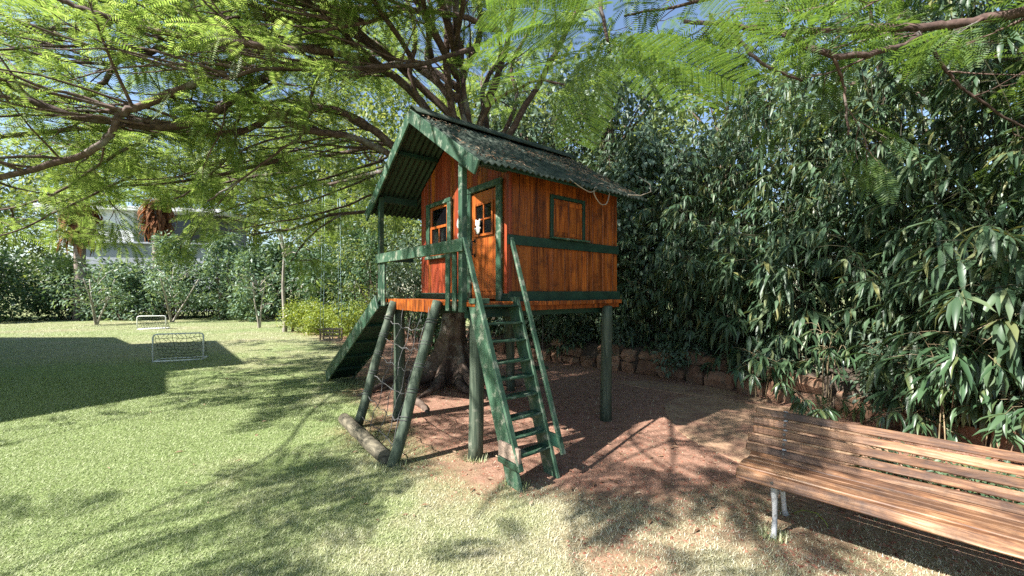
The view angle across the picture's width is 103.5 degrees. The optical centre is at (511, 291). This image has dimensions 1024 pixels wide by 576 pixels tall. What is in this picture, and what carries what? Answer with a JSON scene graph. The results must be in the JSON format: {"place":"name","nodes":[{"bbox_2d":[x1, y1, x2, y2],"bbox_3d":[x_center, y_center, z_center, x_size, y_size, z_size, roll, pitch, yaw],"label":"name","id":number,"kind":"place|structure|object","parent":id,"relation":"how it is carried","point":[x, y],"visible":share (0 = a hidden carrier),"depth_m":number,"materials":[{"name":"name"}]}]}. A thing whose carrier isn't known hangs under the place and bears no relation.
{"place":"outdoors","nodes":[
{"label":"outdoors","id":0,"kind":"place"},
{"bbox_2d":[0,0,1019,291],"label":"sky","id":1,"kind":"structure","parent":0,"point":[620,23],"materials":[{"name":"blue"}]},
{"bbox_2d":[0,292,1023,575],"bbox_3d":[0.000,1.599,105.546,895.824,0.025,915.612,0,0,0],"label":"ground","id":2,"kind":"structure","parent":0,"point":[564,396],"depth_m":3.41,"materials":[{"name":"green plant"}]},
{"bbox_2d":[0,246,42,322],"bbox_3d":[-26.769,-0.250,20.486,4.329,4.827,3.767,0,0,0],"label":"hedge shrub","id":3,"kind":"object","parent":2,"relation":"on","point":[21,293],"visible":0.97,"depth_m":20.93,"materials":[{"name":"green plant"}]},
{"bbox_2d":[0,139,65,292],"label":"background tree","id":4,"kind":"object","parent":2,"relation":"on","point":[3,167],"visible":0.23,"depth_m":39.61,"materials":[{"name":"green plant"}]},
{"bbox_2d":[14,250,115,320],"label":"hedge shrub","id":5,"kind":"object","parent":2,"relation":"on","point":[28,285],"visible":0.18,"depth_m":22.60,"materials":[{"name":"green plant"}]},
{"bbox_2d":[20,253,110,320],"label":"hedge shrub","id":6,"kind":"object","parent":2,"relation":"on","point":[46,297],"visible":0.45,"depth_m":22.09,"materials":[{"name":"green plant"}]},
{"bbox_2d":[0,120,151,286],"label":"background tree","id":7,"kind":"object","parent":2,"relation":"on","point":[33,185],"visible":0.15,"depth_m":37.01,"materials":[{"name":"green plant"}]},
{"bbox_2d":[36,166,127,319],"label":"palm tree","id":8,"kind":"object","parent":2,"relation":"on","point":[79,254],"visible":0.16,"depth_m":22.36,"materials":[{"name":"green plant"}]},
{"bbox_2d":[38,255,138,324],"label":"young tree","id":9,"kind":"object","parent":2,"relation":"on","point":[108,297],"visible":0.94,"depth_m":19.01,"materials":[{"name":"green plant"}]},
{"bbox_2d":[73,259,157,320],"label":"pale shrub","id":10,"kind":"object","parent":2,"relation":"on","point":[131,280],"visible":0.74,"depth_m":22.01,"materials":[{"name":"green plant"}]},
{"bbox_2d":[33,203,263,311],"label":"house","id":11,"kind":"structure","parent":2,"relation":"on","point":[112,253],"depth_m":31.25,"materials":[{"name":"grey paint"}]},
{"bbox_2d":[126,171,180,314],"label":"palm tree","id":12,"kind":"object","parent":2,"relation":"on","point":[158,220],"visible":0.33,"depth_m":26.58,"materials":[{"name":"brown plant"}]},
{"bbox_2d":[136,255,209,321],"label":"young tree","id":13,"kind":"object","parent":2,"relation":"on","point":[167,282],"visible":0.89,"depth_m":20.80,"materials":[{"name":"green plant"}]},
{"bbox_2d":[139,230,211,319],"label":"pale shrub","id":14,"kind":"object","parent":2,"relation":"on","point":[151,309],"visible":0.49,"depth_m":22.57,"materials":[{"name":"green plant"}]},
{"bbox_2d":[106,134,250,244],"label":"background tree","id":15,"kind":"object","parent":2,"relation":"on","point":[147,161],"visible":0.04,"depth_m":40.29,"materials":[{"name":"green plant"}]},
{"bbox_2d":[152,332,207,361],"bbox_3d":[-7.711,1.279,9.434,0.966,0.650,0.468,0,0,-23],"label":"football goal","id":16,"kind":"object","parent":2,"relation":"on","point":[195,333],"visible":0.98,"depth_m":9.34,"materials":[{"name":"white paint"}]},
{"bbox_2d":[159,258,234,317],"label":"hedge shrub","id":17,"kind":"object","parent":2,"relation":"on","point":[193,278],"visible":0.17,"depth_m":24.19,"materials":[{"name":"green plant"}]},
{"bbox_2d":[189,227,242,320],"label":"pale shrub","id":18,"kind":"object","parent":2,"relation":"on","point":[217,246],"visible":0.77,"depth_m":22.34,"materials":[{"name":"green plant"}]},
{"bbox_2d":[180,116,319,285],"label":"background tree","id":19,"kind":"object","parent":2,"relation":"on","point":[258,228],"visible":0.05,"depth_m":39.64,"materials":[{"name":"green plant"}]},
{"bbox_2d":[225,249,281,321],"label":"pale shrub","id":20,"kind":"object","parent":2,"relation":"on","point":[243,306],"visible":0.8,"depth_m":21.54,"materials":[{"name":"green plant"}]},
{"bbox_2d":[223,262,287,327],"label":"young tree","id":21,"kind":"object","parent":2,"relation":"on","point":[233,273],"visible":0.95,"depth_m":17.54,"materials":[{"name":"green plant"}]},
{"bbox_2d":[228,238,306,317],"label":"hedge shrub","id":22,"kind":"object","parent":2,"relation":"on","point":[272,249],"visible":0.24,"depth_m":23.45,"materials":[{"name":"green plant"}]},
{"bbox_2d":[264,212,306,331],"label":"slender tree","id":23,"kind":"object","parent":2,"relation":"on","point":[284,328],"visible":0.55,"depth_m":15.85,"materials":[{"name":"green plant"}]},
{"bbox_2d":[258,241,343,315],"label":"hedge shrub","id":24,"kind":"object","parent":2,"relation":"on","point":[288,277],"visible":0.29,"depth_m":22.84,"materials":[{"name":"green plant"}]},
{"bbox_2d":[275,296,343,332],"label":"clipped hedge","id":25,"kind":"object","parent":2,"relation":"on","point":[300,311],"visible":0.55,"depth_m":15.63,"materials":[{"name":"green plant"}]},
{"bbox_2d":[245,83,381,291],"bbox_3d":[-16.958,-7.855,35.747,12.911,19.112,13.345,0,0,0],"label":"background tree","id":26,"kind":"object","parent":2,"relation":"on","point":[320,176],"visible":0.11,"depth_m":34.01,"materials":[{"name":"green plant"}]},
{"bbox_2d":[276,245,350,320],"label":"hedge shrub","id":27,"kind":"object","parent":2,"relation":"on","point":[291,286],"visible":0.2,"depth_m":21.11,"materials":[{"name":"green plant"}]},
{"bbox_2d":[297,299,357,335],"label":"clipped hedge","id":28,"kind":"object","parent":2,"relation":"on","point":[314,322],"visible":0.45,"depth_m":14.62,"materials":[{"name":"green plant"}]},
{"bbox_2d":[297,237,370,323],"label":"hedge shrub","id":29,"kind":"object","parent":2,"relation":"on","point":[313,277],"visible":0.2,"depth_m":19.58,"materials":[{"name":"green plant"}]},
{"bbox_2d":[272,71,420,287],"bbox_3d":[-10.986,-7.243,31.999,12.597,17.886,13.128,0,0,0],"label":"background tree","id":30,"kind":"object","parent":2,"relation":"on","point":[333,170],"visible":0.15,"depth_m":29.80,"materials":[{"name":"green plant"}]},
{"bbox_2d":[317,221,392,310],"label":"hedge shrub","id":31,"kind":"object","parent":2,"relation":"on","point":[359,231],"visible":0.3,"depth_m":18.18,"materials":[{"name":"green plant"}]},
{"bbox_2d":[324,297,393,339],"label":"clipped hedge","id":32,"kind":"object","parent":2,"relation":"on","point":[351,323],"visible":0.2,"depth_m":13.58,"materials":[{"name":"green plant"}]},
{"bbox_2d":[325,214,416,316],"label":"leafy shrub","id":33,"kind":"object","parent":2,"relation":"on","point":[364,259],"visible":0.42,"depth_m":15.96,"materials":[{"name":"green plant"}]},
{"bbox_2d":[334,225,419,336],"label":"leafy shrub","id":34,"kind":"object","parent":2,"relation":"on","point":[373,248],"visible":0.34,"depth_m":13.98,"materials":[{"name":"green plant"}]},
{"bbox_2d":[0,0,781,413],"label":"feathery shade tree","id":35,"kind":"object","parent":2,"relation":"on","point":[242,44],"visible":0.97,"depth_m":5.65,"materials":[{"name":"green plant"}]},
{"bbox_2d":[280,168,383,341],"bbox_3d":[-3.708,-0.983,10.511,6.293,4.770,0.971,0,0,26],"label":"box swing","id":36,"kind":"object","parent":35,"relation":"hanging from","point":[379,172],"visible":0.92,"depth_m":11.29,"materials":[{"name":"brown wood"}]},
{"bbox_2d":[344,59,491,278],"bbox_3d":[-5.767,-6.513,26.813,9.787,16.428,10.729,0,0,-38],"label":"background tree","id":37,"kind":"object","parent":2,"relation":"on","point":[386,116],"visible":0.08,"depth_m":25.46,"materials":[{"name":"green plant"}]},
{"bbox_2d":[367,225,469,342],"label":"leafy shrub","id":38,"kind":"object","parent":2,"relation":"on","point":[412,285],"visible":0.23,"depth_m":12.17,"materials":[{"name":"green plant"}]},
{"bbox_2d":[404,290,441,357],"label":"leafy shrub","id":39,"kind":"object","parent":2,"relation":"on","point":[424,318],"visible":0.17,"depth_m":9.88,"materials":[{"name":"green plant"}]},
{"bbox_2d":[325,105,649,491],"bbox_3d":[-0.879,-0.220,5.812,3.218,3.761,5.343,0,0,-39],"label":"playhouse","id":40,"kind":"object","parent":2,"relation":"on","point":[543,241],"visible":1,"depth_m":4.46,"materials":[{"name":"green paint"}]},
{"bbox_2d":[425,197,451,259],"bbox_3d":[-0.943,-0.782,5.172,0.064,0.731,0.644,0,0,-39],"label":"front window","id":41,"kind":"structure","parent":40,"relation":"in","point":[439,213],"depth_m":5.17,"materials":[{"name":"green paint"}]},
{"bbox_2d":[467,177,502,300],"bbox_3d":[-0.312,-0.534,4.383,0.073,1.268,0.650,0,0,-39],"label":"door","id":42,"kind":"structure","parent":40,"relation":"in","point":[486,247],"depth_m":4.35,"materials":[{"name":"orange wood"}]},
{"bbox_2d":[550,194,589,242],"bbox_3d":[0.655,-0.815,4.567,0.620,0.489,0.077,0,0,-39],"label":"shuttered window","id":43,"kind":"structure","parent":40,"relation":"in","point":[567,215],"depth_m":4.56,"materials":[{"name":"green paint"}]},
{"bbox_2d":[408,31,577,319],"bbox_3d":[-0.902,-5.446,22.014,9.056,14.295,9.822,0,0,12],"label":"background tree","id":44,"kind":"object","parent":2,"relation":"on","point":[458,114],"visible":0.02,"depth_m":20.42,"materials":[{"name":"green plant"}]},
{"bbox_2d":[0,318,1022,575],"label":"grass","id":45,"kind":"structure","parent":2,"relation":"on","point":[148,400],"depth_m":3.26,"materials":[{"name":"green plant"}]},
{"bbox_2d":[108,348,963,556],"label":"fallen leaves","id":46,"kind":"object","parent":2,"relation":"on","point":[696,529],"visible":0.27,"depth_m":3.60,"materials":[{"name":"brown plant"}]},
{"bbox_2d":[512,27,676,197],"bbox_3d":[3.877,-5.432,20.979,9.731,14.267,9.247,0,0,0],"label":"background tree","id":47,"kind":"object","parent":2,"relation":"on","point":[547,97],"visible":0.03,"depth_m":19.38,"materials":[{"name":"green plant"}]},
{"bbox_2d":[619,381,742,395],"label":"stone slab","id":48,"kind":"structure","parent":2,"relation":"on","point":[690,389],"depth_m":6.57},
{"bbox_2d":[344,359,1023,575],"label":"earth crumbs","id":49,"kind":"object","parent":2,"relation":"on","point":[825,555],"visible":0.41,"depth_m":3.11,"materials":[{"name":"brown soil"}]},
{"bbox_2d":[621,8,849,296],"bbox_3d":[9.253,-4.654,18.409,9.634,12.710,9.080,0,0,0],"label":"background tree","id":50,"kind":"object","parent":2,"relation":"on","point":[699,109],"visible":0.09,"depth_m":17.29,"materials":[{"name":"green plant"}]},
{"bbox_2d":[468,320,1023,452],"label":"stone wall","id":51,"kind":"structure","parent":2,"relation":"on","point":[627,359],"depth_m":6.61,"materials":[{"name":"orange stone"}]},
{"bbox_2d":[470,53,604,166],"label":"creeper tree","id":52,"kind":"object","parent":51,"relation":"on","point":[522,131],"visible":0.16,"depth_m":11.40,"materials":[{"name":"green plant"}]},
{"bbox_2d":[537,313,597,351],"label":"undergrowth","id":53,"kind":"object","parent":51,"relation":"on","point":[578,333],"visible":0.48,"depth_m":9.14,"materials":[{"name":"green plant"}]},
{"bbox_2d":[545,312,596,357],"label":"bamboo clump","id":54,"kind":"object","parent":51,"relation":"on","point":[566,324],"visible":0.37,"depth_m":8.83,"materials":[{"name":"green plant"}]},
{"bbox_2d":[583,132,621,321],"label":"bamboo clump","id":55,"kind":"object","parent":51,"relation":"on","point":[604,157],"visible":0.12,"depth_m":9.24,"materials":[{"name":"green plant"}]},
{"bbox_2d":[529,22,692,289],"bbox_3d":[2.717,-2.749,10.982,4.011,8.098,4.542,0,0,-45],"label":"creeper tree","id":56,"kind":"object","parent":51,"relation":"on","point":[630,111],"visible":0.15,"depth_m":10.62,"materials":[{"name":"green plant"}]},
{"bbox_2d":[487,312,600,343],"bbox_3d":[0.953,-0.990,9.975,3.230,4.660,1.877,0,0,0],"label":"creeper curtain","id":57,"kind":"object","parent":56,"relation":"hanging from","point":[526,321],"visible":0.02,"depth_m":9.65,"materials":[{"name":"green plant"}]},
{"bbox_2d":[592,251,639,352],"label":"bamboo clump","id":58,"kind":"object","parent":51,"relation":"on","point":[620,315],"visible":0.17,"depth_m":8.34,"materials":[{"name":"green plant"}]},
{"bbox_2d":[591,313,649,356],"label":"undergrowth","id":59,"kind":"object","parent":51,"relation":"on","point":[616,333],"visible":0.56,"depth_m":8.18,"materials":[{"name":"green plant"}]},
{"bbox_2d":[597,83,660,321],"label":"bamboo clump","id":60,"kind":"object","parent":51,"relation":"on","point":[623,128],"visible":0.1,"depth_m":10.14,"materials":[{"name":"green plant"}]},
{"bbox_2d":[613,186,660,342],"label":"bamboo clump","id":61,"kind":"object","parent":51,"relation":"on","point":[621,246],"visible":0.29,"depth_m":8.42,"materials":[{"name":"green plant"}]},
{"bbox_2d":[611,129,669,333],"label":"bamboo clump","id":62,"kind":"object","parent":51,"relation":"on","point":[642,162],"visible":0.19,"depth_m":8.86,"materials":[{"name":"green plant"}]},
{"bbox_2d":[616,271,678,354],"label":"bamboo clump","id":63,"kind":"object","parent":51,"relation":"on","point":[641,301],"visible":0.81,"depth_m":7.88,"materials":[{"name":"green plant"}]},
{"bbox_2d":[629,185,714,344],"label":"bamboo clump","id":64,"kind":"object","parent":51,"relation":"on","point":[671,234],"visible":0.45,"depth_m":7.85,"materials":[{"name":"green plant"}]},
{"bbox_2d":[641,102,713,323],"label":"bamboo clump","id":65,"kind":"object","parent":51,"relation":"on","point":[684,134],"visible":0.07,"depth_m":9.02,"materials":[{"name":"green plant"}]},
{"bbox_2d":[639,232,720,368],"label":"bamboo clump","id":66,"kind":"object","parent":51,"relation":"on","point":[678,284],"visible":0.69,"depth_m":7.13,"materials":[{"name":"green plant"}]},
{"bbox_2d":[651,323,724,377],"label":"undergrowth","id":67,"kind":"object","parent":51,"relation":"on","point":[683,348],"visible":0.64,"depth_m":7.16,"materials":[{"name":"green plant"}]},
{"bbox_2d":[646,136,734,334],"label":"bamboo clump","id":68,"kind":"object","parent":51,"relation":"on","point":[703,199],"visible":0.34,"depth_m":8.16,"materials":[{"name":"green plant"}]},
{"bbox_2d":[671,219,757,353],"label":"bamboo clump","id":69,"kind":"object","parent":51,"relation":"on","point":[710,232],"visible":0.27,"depth_m":7.16,"materials":[{"name":"green plant"}]},
{"bbox_2d":[632,82,801,332],"bbox_3d":[4.652,-1.558,9.421,3.920,5.720,4.166,0,0,0],"label":"creeper tree","id":70,"kind":"object","parent":51,"relation":"on","point":[702,152],"visible":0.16,"depth_m":8.74,"materials":[{"name":"green plant"}]},
{"bbox_2d":[593,115,711,340],"bbox_3d":[3.073,-1.210,8.941,3.317,5.275,1.815,0,0,0],"label":"creeper curtain","id":71,"kind":"object","parent":70,"relation":"hanging from","point":[624,175],"visible":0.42,"depth_m":8.64,"materials":[{"name":"green plant"}]},
{"bbox_2d":[661,231,788,381],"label":"bamboo clump","id":72,"kind":"object","parent":51,"relation":"on","point":[720,321],"visible":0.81,"depth_m":6.43,"materials":[{"name":"green plant"}]},
{"bbox_2d":[686,20,778,336],"bbox_3d":[4.672,-2.000,8.407,1.864,6.302,1.919,0,0,0],"label":"bamboo clump","id":73,"kind":"object","parent":51,"relation":"on","point":[728,138],"visible":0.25,"depth_m":8.36,"materials":[{"name":"green plant"}]},
{"bbox_2d":[698,92,809,347],"bbox_3d":[4.530,-1.260,7.649,1.540,5.126,1.634,0,0,-16],"label":"bamboo clump","id":74,"kind":"object","parent":51,"relation":"on","point":[741,203],"visible":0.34,"depth_m":7.56,"materials":[{"name":"green plant"}]},
{"bbox_2d":[706,193,815,357],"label":"bamboo clump","id":75,"kind":"object","parent":51,"relation":"on","point":[749,239],"visible":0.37,"depth_m":6.75,"materials":[{"name":"green plant"}]},
{"bbox_2d":[731,328,814,374],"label":"undergrowth","id":76,"kind":"object","parent":51,"relation":"on","point":[787,357],"visible":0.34,"depth_m":6.08,"materials":[{"name":"green plant"}]},
{"bbox_2d":[703,225,848,387],"bbox_3d":[3.888,0.359,6.008,1.806,2.558,1.627,0,0,0],"label":"bamboo clump","id":77,"kind":"object","parent":51,"relation":"on","point":[779,291],"visible":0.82,"depth_m":5.74,"materials":[{"name":"green plant"}]},
{"bbox_2d":[754,102,842,342],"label":"bamboo clump","id":78,"kind":"object","parent":51,"relation":"on","point":[792,155],"visible":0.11,"depth_m":7.40,"materials":[{"name":"green plant"}]},
{"bbox_2d":[722,56,876,349],"bbox_3d":[4.898,-1.377,6.784,2.182,5.242,1.898,0,0,0],"label":"bamboo clump","id":79,"kind":"object","parent":51,"relation":"on","point":[819,143],"visible":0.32,"depth_m":6.75,"materials":[{"name":"green plant"}]},
{"bbox_2d":[580,0,1023,204],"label":"feathery overhanging tree","id":80,"kind":"object","parent":51,"relation":"on","point":[914,28],"visible":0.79,"depth_m":4.08,"materials":[{"name":"green plant"}]},
{"bbox_2d":[746,146,864,357],"bbox_3d":[4.784,-0.483,6.494,1.368,3.640,1.725,0,0,-15],"label":"bamboo clump","id":81,"kind":"object","parent":51,"relation":"on","point":[825,217],"visible":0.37,"depth_m":6.41,"materials":[{"name":"green plant"}]},
{"bbox_2d":[795,227,931,374],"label":"bamboo clump","id":82,"kind":"object","parent":51,"relation":"on","point":[858,304],"visible":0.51,"depth_m":5.19,"materials":[{"name":"green plant"}]},
{"bbox_2d":[817,40,933,360],"bbox_3d":[5.327,-1.011,5.920,1.556,4.583,1.522,0,0,0],"label":"bamboo clump","id":83,"kind":"object","parent":51,"relation":"on","point":[880,149],"visible":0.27,"depth_m":5.72,"materials":[{"name":"green plant"}]},
{"bbox_2d":[799,148,955,365],"bbox_3d":[5.010,-0.328,5.630,2.064,3.286,1.556,0,0,-41],"label":"bamboo clump","id":84,"kind":"object","parent":51,"relation":"on","point":[857,213],"visible":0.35,"depth_m":5.51,"materials":[{"name":"green plant"}]},
{"bbox_2d":[818,4,943,306],"bbox_3d":[5.992,-1.764,6.628,1.990,5.831,1.292,0,0,-19],"label":"bamboo clump","id":85,"kind":"object","parent":51,"relation":"on","point":[895,125],"visible":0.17,"depth_m":6.43,"materials":[{"name":"green plant"}]},
{"bbox_2d":[839,324,962,412],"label":"undergrowth","id":86,"kind":"object","parent":51,"relation":"on","point":[869,364],"visible":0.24,"depth_m":4.79,"materials":[{"name":"green plant"}]},
{"bbox_2d":[848,241,1023,402],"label":"bamboo clump","id":87,"kind":"object","parent":51,"relation":"on","point":[919,286],"visible":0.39,"depth_m":4.43,"materials":[{"name":"green plant"}]},
{"bbox_2d":[857,144,1023,373],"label":"bamboo clump","id":88,"kind":"object","parent":51,"relation":"on","point":[950,225],"visible":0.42,"depth_m":4.59,"materials":[{"name":"green plant"}]},
{"bbox_2d":[872,0,1015,341],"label":"bamboo clump","id":89,"kind":"object","parent":51,"relation":"on","point":[945,139],"visible":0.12,"depth_m":5.99,"materials":[{"name":"green plant"}]},
{"bbox_2d":[888,0,1023,373],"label":"bamboo clump","id":90,"kind":"object","parent":51,"relation":"on","point":[967,166],"visible":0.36,"depth_m":4.91,"materials":[{"name":"green plant"}]},
{"bbox_2d":[890,225,1023,447],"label":"bamboo clump","id":91,"kind":"object","parent":51,"relation":"on","point":[1009,345],"visible":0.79,"depth_m":3.75,"materials":[{"name":"green plant"}]},
{"bbox_2d":[911,0,1023,259],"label":"creeper tree","id":92,"kind":"object","parent":51,"relation":"on","point":[987,141],"visible":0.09,"depth_m":6.00,"materials":[{"name":"green plant"}]},
{"bbox_2d":[931,37,1023,390],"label":"bamboo clump","id":93,"kind":"object","parent":51,"relation":"on","point":[1007,158],"visible":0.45,"depth_m":4.28,"materials":[{"name":"green plant"}]},
{"bbox_2d":[720,347,809,400],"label":"bamboo plant","id":94,"kind":"object","parent":2,"relation":"on","point":[760,368],"visible":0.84,"depth_m":5.73,"materials":[{"name":"green plant"}]},
{"bbox_2d":[665,396,887,470],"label":"stone slab","id":95,"kind":"structure","parent":2,"relation":"on","point":[692,415],"depth_m":4.80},
{"bbox_2d":[776,386,869,420],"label":"bamboo plant","id":96,"kind":"object","parent":2,"relation":"on","point":[825,413],"visible":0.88,"depth_m":4.84,"materials":[{"name":"green plant"}]},
{"bbox_2d":[791,322,859,410],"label":"bamboo plant","id":97,"kind":"object","parent":2,"relation":"on","point":[830,352],"visible":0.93,"depth_m":5.17,"materials":[{"name":"green plant"}]},
{"bbox_2d":[736,407,1023,559],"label":"garden bench","id":98,"kind":"object","parent":2,"relation":"on","point":[991,524],"visible":1,"depth_m":2.37,"materials":[{"name":"brown wood"}]},
{"bbox_2d":[744,0,1020,281],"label":"creeper tree","id":99,"kind":"object","parent":2,"relation":"on","point":[909,114],"visible":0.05,"depth_m":7.17,"materials":[{"name":"green plant"}]},
{"bbox_2d":[773,0,1023,328],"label":"background tree","id":100,"kind":"object","parent":2,"relation":"on","point":[925,107],"visible":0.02,"depth_m":11.64,"materials":[{"name":"green plant"}]},
{"bbox_2d":[839,392,971,450],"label":"bamboo plant","id":101,"kind":"object","parent":2,"relation":"on","point":[914,425],"visible":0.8,"depth_m":4.35,"materials":[{"name":"green plant"}]},
{"bbox_2d":[848,435,977,520],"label":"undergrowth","id":102,"kind":"object","parent":2,"relation":"on","point":[904,465],"visible":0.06,"depth_m":3.00,"materials":[{"name":"green plant"}]},
{"bbox_2d":[837,338,1008,420],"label":"bamboo plant","id":103,"kind":"object","parent":2,"relation":"on","point":[904,389],"visible":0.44,"depth_m":4.45,"materials":[{"name":"green plant"}]},
{"bbox_2d":[864,313,1023,439],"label":"bamboo plant","id":104,"kind":"object","parent":2,"relation":"on","point":[959,381],"visible":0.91,"depth_m":3.93,"materials":[{"name":"green plant"}]},
{"bbox_2d":[902,456,1023,559],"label":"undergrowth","id":105,"kind":"object","parent":2,"relation":"on","point":[984,482],"visible":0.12,"depth_m":2.69,"materials":[{"name":"green plant"}]},
{"bbox_2d":[915,385,1023,452],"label":"bamboo plant","id":106,"kind":"object","parent":2,"relation":"on","point":[969,411],"visible":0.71,"depth_m":3.80,"materials":[{"name":"green plant"}]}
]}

